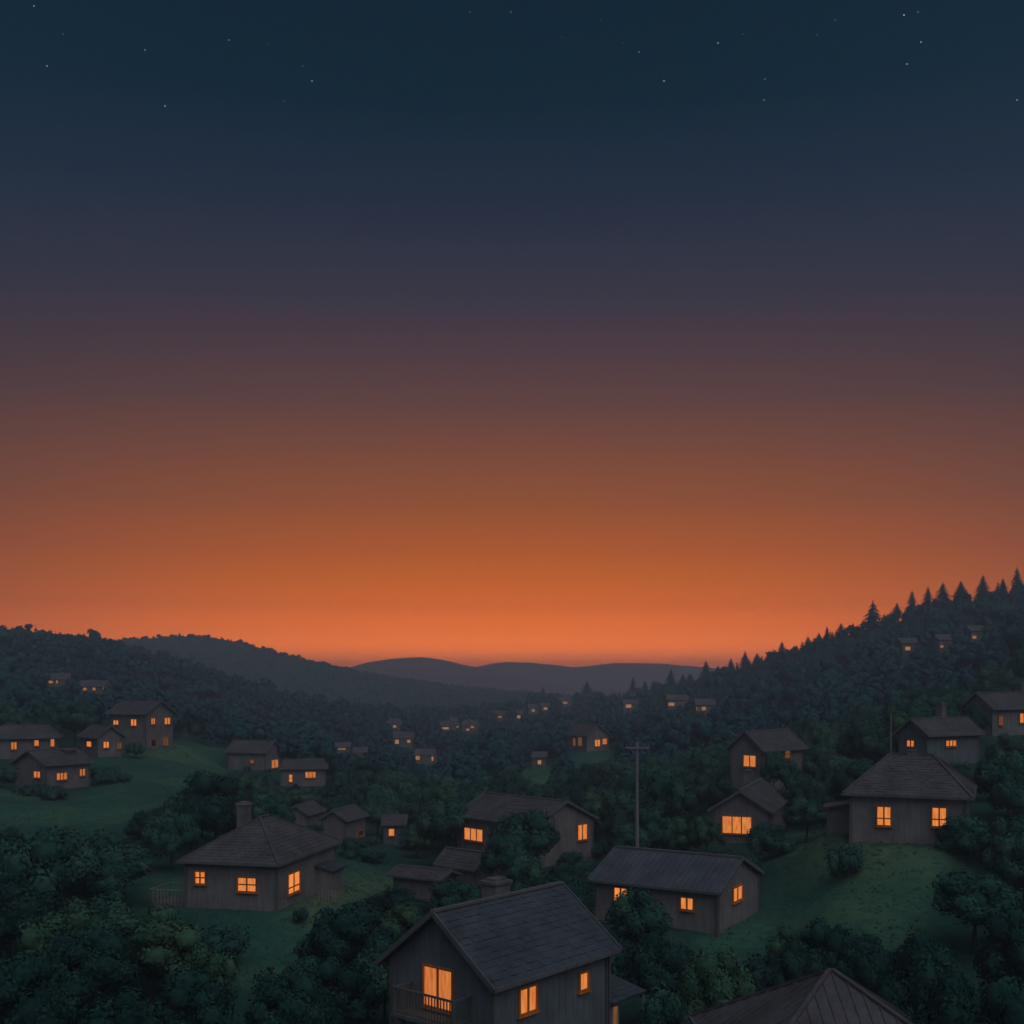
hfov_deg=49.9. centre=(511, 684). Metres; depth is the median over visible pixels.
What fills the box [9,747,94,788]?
gabled house
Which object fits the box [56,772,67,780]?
window
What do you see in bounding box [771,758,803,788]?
broadleaf tree
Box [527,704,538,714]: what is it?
village house
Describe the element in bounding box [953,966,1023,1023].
broadleaf tree
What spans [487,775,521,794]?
broadleaf tree
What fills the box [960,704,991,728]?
broadleaf tree
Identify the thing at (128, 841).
broadleaf tree
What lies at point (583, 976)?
window
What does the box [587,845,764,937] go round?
long house
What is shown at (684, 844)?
broadleaf tree
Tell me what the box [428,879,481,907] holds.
broadleaf tree
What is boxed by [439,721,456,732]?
village house
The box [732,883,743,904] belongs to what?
window
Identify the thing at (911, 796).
hip roof house
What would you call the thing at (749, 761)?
window
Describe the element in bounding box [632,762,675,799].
broadleaf tree
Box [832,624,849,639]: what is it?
conifer tree
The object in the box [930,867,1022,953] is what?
broadleaf tree
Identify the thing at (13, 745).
window
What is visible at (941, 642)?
village house
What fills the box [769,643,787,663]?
conifer tree
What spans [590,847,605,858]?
bush
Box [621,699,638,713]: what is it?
village house
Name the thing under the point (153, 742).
door
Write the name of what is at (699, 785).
broadleaf tree
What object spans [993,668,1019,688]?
broadleaf tree
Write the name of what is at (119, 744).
window
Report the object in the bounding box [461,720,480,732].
village house
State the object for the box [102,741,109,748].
window
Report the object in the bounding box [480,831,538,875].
broadleaf tree
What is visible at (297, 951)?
bush
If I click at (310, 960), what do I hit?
broadleaf tree
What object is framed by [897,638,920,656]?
village house
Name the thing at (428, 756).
village house
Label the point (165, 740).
window
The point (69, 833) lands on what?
broadleaf tree
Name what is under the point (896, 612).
conifer tree
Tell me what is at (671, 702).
village house
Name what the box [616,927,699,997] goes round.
broadleaf tree
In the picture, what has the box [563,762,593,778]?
broadleaf tree
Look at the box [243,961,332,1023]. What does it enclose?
broadleaf tree
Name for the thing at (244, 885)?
window
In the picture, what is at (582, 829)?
window
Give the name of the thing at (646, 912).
broadleaf tree
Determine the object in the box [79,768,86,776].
window
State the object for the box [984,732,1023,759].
broadleaf tree
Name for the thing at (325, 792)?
broadleaf tree
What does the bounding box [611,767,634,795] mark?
broadleaf tree
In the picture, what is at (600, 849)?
broadleaf tree
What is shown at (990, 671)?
broadleaf tree
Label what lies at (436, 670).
mountain range
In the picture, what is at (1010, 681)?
broadleaf tree
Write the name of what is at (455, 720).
village house
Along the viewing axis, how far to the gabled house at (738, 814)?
102.22 m
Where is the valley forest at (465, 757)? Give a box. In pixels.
[0,623,1023,784]
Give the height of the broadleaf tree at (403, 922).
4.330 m
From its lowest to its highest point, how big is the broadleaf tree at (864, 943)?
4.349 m
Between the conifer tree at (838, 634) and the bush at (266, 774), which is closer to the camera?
the bush at (266, 774)
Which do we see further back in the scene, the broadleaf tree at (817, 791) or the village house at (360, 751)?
the village house at (360, 751)
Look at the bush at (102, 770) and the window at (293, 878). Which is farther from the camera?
the bush at (102, 770)
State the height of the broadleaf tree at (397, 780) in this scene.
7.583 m
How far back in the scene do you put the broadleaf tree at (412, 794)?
153.39 m
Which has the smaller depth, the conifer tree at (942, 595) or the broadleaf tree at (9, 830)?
the broadleaf tree at (9, 830)
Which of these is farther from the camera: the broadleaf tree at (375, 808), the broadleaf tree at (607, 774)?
the broadleaf tree at (607, 774)
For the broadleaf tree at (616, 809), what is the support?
on the ground at (944, 930)
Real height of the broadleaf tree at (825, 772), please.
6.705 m
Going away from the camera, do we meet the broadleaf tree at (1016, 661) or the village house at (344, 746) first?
the broadleaf tree at (1016, 661)
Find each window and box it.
[10,742,16,749]
[32,771,40,778]
[33,740,39,746]
[49,739,54,747]
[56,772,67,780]
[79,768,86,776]
[86,741,91,747]
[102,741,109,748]
[112,720,118,725]
[117,742,121,748]
[130,719,136,726]
[150,718,155,724]
[162,737,168,745]
[164,717,170,724]
[193,870,206,885]
[235,876,257,893]
[249,759,254,763]
[271,759,278,768]
[287,869,301,896]
[288,774,292,782]
[304,771,316,778]
[358,829,364,837]
[388,828,394,836]
[463,826,483,843]
[517,982,539,1018]
[576,823,587,841]
[577,737,582,746]
[577,969,590,994]
[594,739,599,746]
[602,738,606,744]
[613,886,627,900]
[678,896,694,912]
[721,815,751,835]
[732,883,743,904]
[743,754,756,767]
[784,751,791,758]
[875,805,892,827]
[905,646,910,650]
[905,739,914,747]
[930,806,946,828]
[945,739,956,747]
[997,716,1004,725]
[1019,713,1023,723]
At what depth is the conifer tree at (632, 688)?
529.34 m
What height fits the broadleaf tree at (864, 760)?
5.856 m
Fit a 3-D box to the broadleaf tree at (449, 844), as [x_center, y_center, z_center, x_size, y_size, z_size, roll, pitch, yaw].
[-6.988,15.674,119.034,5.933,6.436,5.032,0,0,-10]
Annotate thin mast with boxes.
[890,713,891,752]
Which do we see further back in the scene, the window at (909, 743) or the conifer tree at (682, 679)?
the conifer tree at (682, 679)
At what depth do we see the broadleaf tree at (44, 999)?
45.00 m
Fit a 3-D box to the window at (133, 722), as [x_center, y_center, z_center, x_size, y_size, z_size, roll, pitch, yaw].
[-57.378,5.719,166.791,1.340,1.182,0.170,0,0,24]
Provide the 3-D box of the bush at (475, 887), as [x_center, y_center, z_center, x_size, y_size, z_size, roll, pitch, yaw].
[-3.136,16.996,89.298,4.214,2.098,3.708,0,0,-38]
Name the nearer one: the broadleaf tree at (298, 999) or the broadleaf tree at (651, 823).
the broadleaf tree at (298, 999)
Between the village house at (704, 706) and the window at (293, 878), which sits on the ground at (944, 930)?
the village house at (704, 706)
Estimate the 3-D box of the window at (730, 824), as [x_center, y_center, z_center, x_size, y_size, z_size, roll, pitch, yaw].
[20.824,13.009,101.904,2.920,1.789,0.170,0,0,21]
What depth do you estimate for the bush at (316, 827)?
122.26 m
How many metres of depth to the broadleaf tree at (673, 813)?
123.84 m
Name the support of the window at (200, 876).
in the hip roof house at (268, 862)
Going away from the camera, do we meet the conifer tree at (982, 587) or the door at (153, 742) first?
the door at (153, 742)
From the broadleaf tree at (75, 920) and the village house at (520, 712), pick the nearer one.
the broadleaf tree at (75, 920)
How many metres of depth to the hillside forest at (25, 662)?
346.61 m
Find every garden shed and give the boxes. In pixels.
[386,864,462,903]
[433,847,492,888]
[823,800,848,835]
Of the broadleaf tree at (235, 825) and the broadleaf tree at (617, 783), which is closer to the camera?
the broadleaf tree at (235, 825)
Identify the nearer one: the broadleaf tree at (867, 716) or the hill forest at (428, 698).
the broadleaf tree at (867, 716)
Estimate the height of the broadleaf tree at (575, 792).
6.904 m
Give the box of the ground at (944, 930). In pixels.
[0,596,1023,1023]
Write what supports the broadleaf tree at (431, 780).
on the ground at (944, 930)
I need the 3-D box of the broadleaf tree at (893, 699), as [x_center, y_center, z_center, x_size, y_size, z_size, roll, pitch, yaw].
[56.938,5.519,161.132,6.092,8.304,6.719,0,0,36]
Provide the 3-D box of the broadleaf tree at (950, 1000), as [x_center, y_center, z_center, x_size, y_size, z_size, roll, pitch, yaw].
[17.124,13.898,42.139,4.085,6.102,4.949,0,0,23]
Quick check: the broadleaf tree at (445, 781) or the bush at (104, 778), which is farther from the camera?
the broadleaf tree at (445, 781)
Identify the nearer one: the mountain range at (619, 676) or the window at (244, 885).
the window at (244, 885)
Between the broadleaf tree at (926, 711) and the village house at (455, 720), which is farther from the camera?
the village house at (455, 720)
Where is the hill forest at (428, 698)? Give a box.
[106,633,560,710]
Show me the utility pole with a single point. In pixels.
(636, 747)
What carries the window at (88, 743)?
in the gabled house at (101, 740)
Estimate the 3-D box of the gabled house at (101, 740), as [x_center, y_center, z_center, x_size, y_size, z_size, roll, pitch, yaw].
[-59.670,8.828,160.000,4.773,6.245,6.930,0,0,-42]
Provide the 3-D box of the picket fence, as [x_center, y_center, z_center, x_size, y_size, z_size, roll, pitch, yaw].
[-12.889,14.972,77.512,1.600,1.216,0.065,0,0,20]
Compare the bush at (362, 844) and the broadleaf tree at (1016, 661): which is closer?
the bush at (362, 844)
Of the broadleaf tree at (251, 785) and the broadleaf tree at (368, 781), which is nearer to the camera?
the broadleaf tree at (251, 785)
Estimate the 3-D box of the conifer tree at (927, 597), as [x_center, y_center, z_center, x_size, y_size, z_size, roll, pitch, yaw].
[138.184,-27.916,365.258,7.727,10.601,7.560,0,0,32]
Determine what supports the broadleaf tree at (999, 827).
on the ground at (944, 930)
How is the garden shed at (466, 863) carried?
on the ground at (944, 930)
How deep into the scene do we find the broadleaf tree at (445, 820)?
107.48 m
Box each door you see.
[150,739,156,747]
[421,963,454,1014]
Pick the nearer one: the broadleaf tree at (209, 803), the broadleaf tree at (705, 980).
the broadleaf tree at (705, 980)
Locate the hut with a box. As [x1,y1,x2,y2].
[381,814,408,845]
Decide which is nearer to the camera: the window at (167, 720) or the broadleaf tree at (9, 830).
the broadleaf tree at (9, 830)
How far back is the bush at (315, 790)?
165.99 m
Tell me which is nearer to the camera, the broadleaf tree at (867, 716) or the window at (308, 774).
the broadleaf tree at (867, 716)
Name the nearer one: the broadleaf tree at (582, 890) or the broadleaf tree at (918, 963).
the broadleaf tree at (918, 963)
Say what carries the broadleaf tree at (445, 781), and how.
on the ground at (944, 930)
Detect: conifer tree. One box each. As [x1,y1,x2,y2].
[580,681,592,695]
[628,678,637,694]
[641,682,648,690]
[662,670,678,689]
[674,674,685,687]
[683,673,693,684]
[699,661,713,676]
[726,659,735,674]
[738,653,751,670]
[751,654,759,665]
[766,651,772,661]
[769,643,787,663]
[798,637,811,653]
[821,627,828,647]
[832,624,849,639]
[857,601,885,632]
[888,604,902,619]
[901,592,918,617]
[921,587,934,613]
[928,584,954,609]
[950,582,970,597]
[969,575,991,603]
[997,579,1009,595]
[1007,568,1023,597]
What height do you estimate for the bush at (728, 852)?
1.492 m
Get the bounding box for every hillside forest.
[0,623,334,744]
[595,579,1023,746]
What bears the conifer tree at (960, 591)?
on the ground at (944, 930)
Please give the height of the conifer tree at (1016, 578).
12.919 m
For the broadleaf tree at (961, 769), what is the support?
on the ground at (944, 930)
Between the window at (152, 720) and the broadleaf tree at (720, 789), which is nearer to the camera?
the broadleaf tree at (720, 789)
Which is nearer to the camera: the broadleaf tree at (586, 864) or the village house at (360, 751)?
the broadleaf tree at (586, 864)
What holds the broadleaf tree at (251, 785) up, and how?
on the ground at (944, 930)
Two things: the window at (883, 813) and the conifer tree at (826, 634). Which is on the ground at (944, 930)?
the conifer tree at (826, 634)
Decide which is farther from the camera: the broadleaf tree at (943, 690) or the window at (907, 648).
the window at (907, 648)
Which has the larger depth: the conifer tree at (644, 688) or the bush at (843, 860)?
the conifer tree at (644, 688)
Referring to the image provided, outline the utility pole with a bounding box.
[625,742,648,846]
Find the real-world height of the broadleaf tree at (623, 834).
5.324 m
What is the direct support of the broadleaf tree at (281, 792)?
on the ground at (944, 930)
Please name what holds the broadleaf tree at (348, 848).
on the ground at (944, 930)
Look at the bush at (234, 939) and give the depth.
64.94 m
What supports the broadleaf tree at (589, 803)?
on the ground at (944, 930)
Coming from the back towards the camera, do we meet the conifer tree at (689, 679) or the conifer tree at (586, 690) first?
the conifer tree at (586, 690)
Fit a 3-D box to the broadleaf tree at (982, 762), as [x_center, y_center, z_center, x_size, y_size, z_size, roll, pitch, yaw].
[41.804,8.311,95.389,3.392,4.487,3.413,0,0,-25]
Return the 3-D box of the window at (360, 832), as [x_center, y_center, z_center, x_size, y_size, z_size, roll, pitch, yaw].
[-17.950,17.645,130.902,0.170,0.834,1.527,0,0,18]
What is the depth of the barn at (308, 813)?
138.42 m
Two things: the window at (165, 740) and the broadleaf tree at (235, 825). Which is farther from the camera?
the window at (165, 740)
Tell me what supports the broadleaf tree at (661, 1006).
on the ground at (944, 930)
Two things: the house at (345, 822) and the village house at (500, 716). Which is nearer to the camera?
the house at (345, 822)
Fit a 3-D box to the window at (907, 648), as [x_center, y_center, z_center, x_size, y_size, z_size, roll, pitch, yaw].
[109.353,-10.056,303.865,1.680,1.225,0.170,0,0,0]
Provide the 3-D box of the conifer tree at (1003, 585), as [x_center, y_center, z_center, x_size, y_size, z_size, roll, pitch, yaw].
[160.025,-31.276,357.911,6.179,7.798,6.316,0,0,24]
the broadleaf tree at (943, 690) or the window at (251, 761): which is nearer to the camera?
the broadleaf tree at (943, 690)
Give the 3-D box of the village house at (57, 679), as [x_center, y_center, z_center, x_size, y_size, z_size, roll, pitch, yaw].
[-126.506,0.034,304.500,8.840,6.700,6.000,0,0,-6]
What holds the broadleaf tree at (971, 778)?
on the ground at (944, 930)
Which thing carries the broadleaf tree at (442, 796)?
on the ground at (944, 930)
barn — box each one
[291,800,326,825]
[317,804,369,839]
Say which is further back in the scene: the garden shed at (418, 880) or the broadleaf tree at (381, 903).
the garden shed at (418, 880)
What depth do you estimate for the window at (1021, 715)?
123.61 m
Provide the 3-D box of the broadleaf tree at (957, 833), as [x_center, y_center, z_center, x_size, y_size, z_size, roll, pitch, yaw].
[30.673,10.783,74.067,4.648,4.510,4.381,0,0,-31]
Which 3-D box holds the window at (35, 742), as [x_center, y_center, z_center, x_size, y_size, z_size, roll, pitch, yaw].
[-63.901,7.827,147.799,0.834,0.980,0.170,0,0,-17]
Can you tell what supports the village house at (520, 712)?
on the ground at (944, 930)
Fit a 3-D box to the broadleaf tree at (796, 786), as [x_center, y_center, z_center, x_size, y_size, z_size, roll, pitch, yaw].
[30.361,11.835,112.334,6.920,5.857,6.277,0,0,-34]
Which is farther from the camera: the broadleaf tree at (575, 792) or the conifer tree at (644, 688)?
the conifer tree at (644, 688)
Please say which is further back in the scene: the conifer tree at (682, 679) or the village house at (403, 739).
the conifer tree at (682, 679)
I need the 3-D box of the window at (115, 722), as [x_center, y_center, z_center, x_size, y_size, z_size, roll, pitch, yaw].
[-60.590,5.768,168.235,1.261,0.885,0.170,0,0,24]
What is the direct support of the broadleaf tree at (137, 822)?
on the ground at (944, 930)
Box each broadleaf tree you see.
[0,710,31,724]
[0,825,19,844]
[0,825,102,900]
[0,836,62,958]
[0,868,67,961]
[0,950,85,1023]
[12,896,130,963]
[32,713,63,732]
[43,920,140,1022]
[47,699,98,746]
[49,827,84,895]
[63,861,129,901]
[68,827,126,901]
[75,985,167,1023]
[84,885,138,922]
[88,843,152,887]
[110,903,211,1000]
[120,837,143,849]
[127,808,158,846]
[139,812,201,869]
[152,964,240,1023]
[157,789,200,849]
[162,941,240,1006]
[176,770,241,839]
[216,820,236,834]
[234,772,268,800]
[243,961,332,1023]
[246,789,292,820]
[269,785,292,805]
[277,798,295,822]
[278,954,318,987]
[286,783,300,792]
[288,787,318,806]
[299,899,397,965]
[311,951,382,1023]
[317,783,337,805]
[326,796,351,812]
[337,837,362,859]
[352,769,391,799]
[354,935,393,1023]
[359,785,407,836]
[360,795,399,836]
[361,884,437,925]
[376,901,423,940]
[383,770,422,792]
[396,785,431,806]
[405,829,431,857]
[407,820,441,847]
[415,797,468,850]
[419,771,451,789]
[419,789,441,814]
[420,783,462,844]
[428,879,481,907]
[435,774,465,791]
[436,790,469,847]
[438,801,456,846]
[457,788,482,805]
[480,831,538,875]
[481,763,527,791]
[482,808,560,856]
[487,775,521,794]
[501,851,548,891]
[514,880,551,889]
[519,862,596,912]
[554,783,592,805]
[555,850,583,867]
[561,858,601,873]
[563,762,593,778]
[570,866,592,892]
[577,789,611,840]
[588,757,634,792]
[595,790,640,835]
[595,837,609,857]
[603,925,637,971]
[604,887,673,943]
[605,820,652,855]
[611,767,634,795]
[615,775,624,788]
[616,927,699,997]
[626,803,678,849]
[628,768,691,816]
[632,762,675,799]
[637,981,694,1023]
[639,765,697,821]
[658,816,703,851]
[665,749,691,769]
[675,945,760,1012]
[680,770,710,819]
[686,815,727,852]
[702,775,738,807]
[724,757,729,779]
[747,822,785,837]
[758,750,786,785]
[760,937,818,987]
[764,922,810,963]
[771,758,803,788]
[778,773,822,825]
[780,795,826,842]
[789,717,818,771]
[797,721,839,758]
[797,916,857,974]
[801,745,836,774]
[805,778,840,827]
[813,754,869,800]
[814,739,843,759]
[825,757,873,800]
[841,722,874,760]
[842,945,908,1014]
[846,928,892,964]
[848,710,877,761]
[852,723,898,764]
[852,756,877,765]
[878,702,926,750]
[881,694,912,713]
[885,929,979,1016]
[896,700,935,716]
[906,968,990,1023]
[912,694,965,716]
[928,681,966,702]
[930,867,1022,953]
[933,813,991,856]
[948,762,974,782]
[950,761,970,777]
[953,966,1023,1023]
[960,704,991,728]
[969,900,1023,993]
[972,756,1000,780]
[973,750,1023,824]
[975,816,1023,883]
[976,660,1008,685]
[978,831,1023,911]
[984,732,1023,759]
[987,675,1023,691]
[987,769,1023,819]
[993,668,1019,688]
[1001,685,1014,691]
[1003,665,1023,688]
[1005,649,1023,673]
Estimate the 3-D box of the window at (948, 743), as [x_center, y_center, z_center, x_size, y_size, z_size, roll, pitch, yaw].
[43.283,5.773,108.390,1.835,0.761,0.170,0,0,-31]
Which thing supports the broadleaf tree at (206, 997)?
on the ground at (944, 930)
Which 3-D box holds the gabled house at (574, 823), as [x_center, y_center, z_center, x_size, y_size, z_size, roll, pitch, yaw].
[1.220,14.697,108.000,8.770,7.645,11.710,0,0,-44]
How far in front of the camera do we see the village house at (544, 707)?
539.53 m
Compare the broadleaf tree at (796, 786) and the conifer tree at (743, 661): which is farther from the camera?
the conifer tree at (743, 661)
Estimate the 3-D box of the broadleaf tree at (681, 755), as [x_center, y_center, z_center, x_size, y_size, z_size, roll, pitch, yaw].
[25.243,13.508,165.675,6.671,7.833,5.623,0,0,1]
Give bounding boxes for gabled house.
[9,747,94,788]
[76,724,126,757]
[224,739,280,770]
[375,876,646,1023]
[457,792,598,875]
[565,723,611,751]
[707,769,789,843]
[725,728,808,791]
[892,702,985,764]
[959,683,1023,735]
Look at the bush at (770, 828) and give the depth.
99.11 m
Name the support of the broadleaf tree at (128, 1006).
on the ground at (944, 930)
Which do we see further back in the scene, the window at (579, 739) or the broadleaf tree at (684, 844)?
the window at (579, 739)
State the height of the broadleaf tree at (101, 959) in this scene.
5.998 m
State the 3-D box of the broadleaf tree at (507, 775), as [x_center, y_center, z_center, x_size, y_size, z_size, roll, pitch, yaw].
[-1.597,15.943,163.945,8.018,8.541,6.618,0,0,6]
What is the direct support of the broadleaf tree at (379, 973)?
on the ground at (944, 930)
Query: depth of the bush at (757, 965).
58.22 m
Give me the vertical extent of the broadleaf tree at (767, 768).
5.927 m
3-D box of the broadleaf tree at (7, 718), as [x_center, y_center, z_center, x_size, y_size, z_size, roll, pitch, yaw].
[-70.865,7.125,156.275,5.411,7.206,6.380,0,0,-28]
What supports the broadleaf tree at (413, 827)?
on the ground at (944, 930)
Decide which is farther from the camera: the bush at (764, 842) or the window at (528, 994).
the bush at (764, 842)
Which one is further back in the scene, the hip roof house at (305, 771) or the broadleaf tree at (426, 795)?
the hip roof house at (305, 771)
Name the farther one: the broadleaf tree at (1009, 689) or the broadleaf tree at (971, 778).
the broadleaf tree at (1009, 689)
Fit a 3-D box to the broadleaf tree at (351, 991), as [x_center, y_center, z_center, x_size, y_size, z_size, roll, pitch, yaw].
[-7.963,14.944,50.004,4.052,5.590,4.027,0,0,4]
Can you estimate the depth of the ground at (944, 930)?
82.77 m
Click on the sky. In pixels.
(350, 333)
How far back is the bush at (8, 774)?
128.12 m
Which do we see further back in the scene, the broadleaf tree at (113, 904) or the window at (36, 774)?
the window at (36, 774)
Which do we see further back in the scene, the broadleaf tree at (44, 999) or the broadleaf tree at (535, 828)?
the broadleaf tree at (535, 828)
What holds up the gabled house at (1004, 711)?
on the ground at (944, 930)
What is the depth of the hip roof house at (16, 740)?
147.88 m
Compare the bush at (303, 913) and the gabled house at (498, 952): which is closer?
the gabled house at (498, 952)
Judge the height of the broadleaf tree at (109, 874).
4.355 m
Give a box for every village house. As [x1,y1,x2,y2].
[44,673,74,691]
[75,680,113,696]
[333,742,352,752]
[352,747,368,756]
[386,718,402,730]
[392,732,416,748]
[414,749,437,764]
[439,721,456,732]
[449,717,460,727]
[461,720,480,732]
[492,711,507,721]
[514,709,523,720]
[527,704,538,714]
[530,751,548,769]
[539,703,550,712]
[558,697,570,707]
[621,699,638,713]
[663,694,688,711]
[691,699,715,719]
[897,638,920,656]
[930,634,953,652]
[963,626,985,641]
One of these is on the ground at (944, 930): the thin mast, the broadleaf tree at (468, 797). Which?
the broadleaf tree at (468, 797)
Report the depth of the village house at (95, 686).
293.65 m
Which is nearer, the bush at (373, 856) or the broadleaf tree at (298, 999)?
the broadleaf tree at (298, 999)
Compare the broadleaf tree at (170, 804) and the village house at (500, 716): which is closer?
the broadleaf tree at (170, 804)
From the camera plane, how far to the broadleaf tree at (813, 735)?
136.59 m
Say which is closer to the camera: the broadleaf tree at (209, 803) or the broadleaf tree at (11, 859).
the broadleaf tree at (11, 859)
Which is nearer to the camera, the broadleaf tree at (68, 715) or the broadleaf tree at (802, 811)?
the broadleaf tree at (802, 811)
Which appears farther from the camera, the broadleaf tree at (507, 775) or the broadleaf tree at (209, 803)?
the broadleaf tree at (507, 775)
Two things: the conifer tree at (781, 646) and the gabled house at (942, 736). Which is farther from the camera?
the conifer tree at (781, 646)
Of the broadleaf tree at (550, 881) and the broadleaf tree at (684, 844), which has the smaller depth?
the broadleaf tree at (550, 881)
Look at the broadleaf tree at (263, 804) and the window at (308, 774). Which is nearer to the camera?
the broadleaf tree at (263, 804)
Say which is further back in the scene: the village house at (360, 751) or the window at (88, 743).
the village house at (360, 751)
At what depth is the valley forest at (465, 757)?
218.25 m
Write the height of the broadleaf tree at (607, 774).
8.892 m
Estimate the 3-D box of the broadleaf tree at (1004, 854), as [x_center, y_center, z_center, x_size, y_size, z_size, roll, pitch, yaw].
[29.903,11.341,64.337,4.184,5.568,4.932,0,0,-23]
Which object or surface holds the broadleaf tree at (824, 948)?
on the ground at (944, 930)
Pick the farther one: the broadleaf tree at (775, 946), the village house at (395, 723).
the village house at (395, 723)
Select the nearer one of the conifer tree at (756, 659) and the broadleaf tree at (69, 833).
the broadleaf tree at (69, 833)
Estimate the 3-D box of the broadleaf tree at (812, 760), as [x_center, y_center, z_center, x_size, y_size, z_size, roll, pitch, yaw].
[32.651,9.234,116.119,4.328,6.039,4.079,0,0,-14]
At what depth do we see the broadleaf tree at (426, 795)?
143.08 m
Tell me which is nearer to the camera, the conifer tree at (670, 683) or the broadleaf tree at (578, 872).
the broadleaf tree at (578, 872)
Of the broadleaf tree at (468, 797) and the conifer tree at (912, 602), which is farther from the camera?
the conifer tree at (912, 602)
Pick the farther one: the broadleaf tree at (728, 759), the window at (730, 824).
the broadleaf tree at (728, 759)
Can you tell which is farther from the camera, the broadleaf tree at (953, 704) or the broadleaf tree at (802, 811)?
the broadleaf tree at (953, 704)
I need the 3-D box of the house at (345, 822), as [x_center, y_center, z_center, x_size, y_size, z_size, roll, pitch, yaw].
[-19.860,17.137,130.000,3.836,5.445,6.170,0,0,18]
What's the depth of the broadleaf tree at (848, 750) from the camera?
119.11 m
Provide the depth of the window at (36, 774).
131.64 m
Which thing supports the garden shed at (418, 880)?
on the ground at (944, 930)
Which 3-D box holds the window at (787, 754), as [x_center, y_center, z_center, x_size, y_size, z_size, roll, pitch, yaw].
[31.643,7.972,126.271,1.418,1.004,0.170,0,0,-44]
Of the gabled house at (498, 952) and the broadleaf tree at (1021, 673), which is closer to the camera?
the gabled house at (498, 952)
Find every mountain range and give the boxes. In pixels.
[349,657,634,696]
[478,662,719,690]
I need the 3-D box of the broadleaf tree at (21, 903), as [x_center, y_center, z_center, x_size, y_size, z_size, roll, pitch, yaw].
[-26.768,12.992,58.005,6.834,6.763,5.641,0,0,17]
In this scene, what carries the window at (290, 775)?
in the hip roof house at (305, 771)
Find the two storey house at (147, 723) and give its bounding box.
[105,700,176,748]
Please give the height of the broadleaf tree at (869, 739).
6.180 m
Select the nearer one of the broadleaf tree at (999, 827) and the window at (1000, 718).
the broadleaf tree at (999, 827)
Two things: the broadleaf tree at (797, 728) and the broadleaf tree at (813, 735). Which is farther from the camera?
the broadleaf tree at (797, 728)
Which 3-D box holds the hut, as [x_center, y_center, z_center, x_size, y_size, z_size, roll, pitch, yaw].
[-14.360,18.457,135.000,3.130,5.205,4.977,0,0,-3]
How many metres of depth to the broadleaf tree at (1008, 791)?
80.49 m
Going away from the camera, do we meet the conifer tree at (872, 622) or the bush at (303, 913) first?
the bush at (303, 913)
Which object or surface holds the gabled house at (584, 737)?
on the ground at (944, 930)
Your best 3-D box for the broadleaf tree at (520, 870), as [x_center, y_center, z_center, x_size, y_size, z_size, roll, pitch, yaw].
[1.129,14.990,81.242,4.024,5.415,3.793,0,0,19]
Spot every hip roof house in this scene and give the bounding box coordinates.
[0,724,63,758]
[150,801,347,911]
[277,758,328,786]
[688,968,913,1023]
[841,749,976,845]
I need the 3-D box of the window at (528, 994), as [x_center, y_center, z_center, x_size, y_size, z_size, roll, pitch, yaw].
[0.705,13.376,46.628,0.170,1.266,1.360,0,0,40]
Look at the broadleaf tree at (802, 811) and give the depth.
91.39 m
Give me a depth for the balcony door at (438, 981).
46.98 m
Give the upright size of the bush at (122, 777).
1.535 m
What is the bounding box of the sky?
[0,0,1023,669]
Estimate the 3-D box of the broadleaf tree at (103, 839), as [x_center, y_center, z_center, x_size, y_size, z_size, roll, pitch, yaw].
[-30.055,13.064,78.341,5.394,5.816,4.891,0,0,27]
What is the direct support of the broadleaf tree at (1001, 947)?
on the ground at (944, 930)
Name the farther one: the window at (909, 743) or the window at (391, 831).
the window at (391, 831)
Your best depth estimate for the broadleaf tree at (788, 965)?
53.64 m
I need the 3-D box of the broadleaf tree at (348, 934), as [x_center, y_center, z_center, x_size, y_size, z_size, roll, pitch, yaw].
[-8.687,14.728,59.877,5.402,6.278,5.369,0,0,42]
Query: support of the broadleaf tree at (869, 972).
on the ground at (944, 930)
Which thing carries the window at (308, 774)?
in the hip roof house at (305, 771)
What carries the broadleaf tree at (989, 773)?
on the ground at (944, 930)
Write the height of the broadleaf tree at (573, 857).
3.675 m
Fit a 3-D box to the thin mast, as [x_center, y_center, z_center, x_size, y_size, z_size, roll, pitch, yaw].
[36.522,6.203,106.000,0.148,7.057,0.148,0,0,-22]
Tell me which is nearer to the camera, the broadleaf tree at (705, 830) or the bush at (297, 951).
the bush at (297, 951)
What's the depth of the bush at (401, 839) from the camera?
122.75 m
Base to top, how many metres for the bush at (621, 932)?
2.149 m
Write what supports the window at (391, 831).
in the hut
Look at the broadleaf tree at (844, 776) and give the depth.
93.03 m
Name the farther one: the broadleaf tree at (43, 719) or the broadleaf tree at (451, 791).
the broadleaf tree at (43, 719)
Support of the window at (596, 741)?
in the gabled house at (584, 737)
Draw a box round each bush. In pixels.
[0,764,18,782]
[9,781,52,796]
[36,784,67,800]
[90,764,119,781]
[93,773,117,784]
[108,771,132,783]
[124,741,144,755]
[197,922,253,956]
[255,771,272,779]
[292,906,308,921]
[293,938,345,962]
[305,823,324,830]
[306,786,319,794]
[350,838,367,847]
[359,849,386,863]
[360,835,381,844]
[397,828,431,848]
[453,882,481,893]
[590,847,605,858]
[600,921,662,948]
[720,848,746,857]
[733,952,768,992]
[747,829,797,856]
[824,842,864,876]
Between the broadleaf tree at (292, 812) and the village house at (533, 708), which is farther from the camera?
the village house at (533, 708)
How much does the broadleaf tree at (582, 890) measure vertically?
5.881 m
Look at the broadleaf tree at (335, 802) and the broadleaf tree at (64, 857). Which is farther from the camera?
the broadleaf tree at (335, 802)

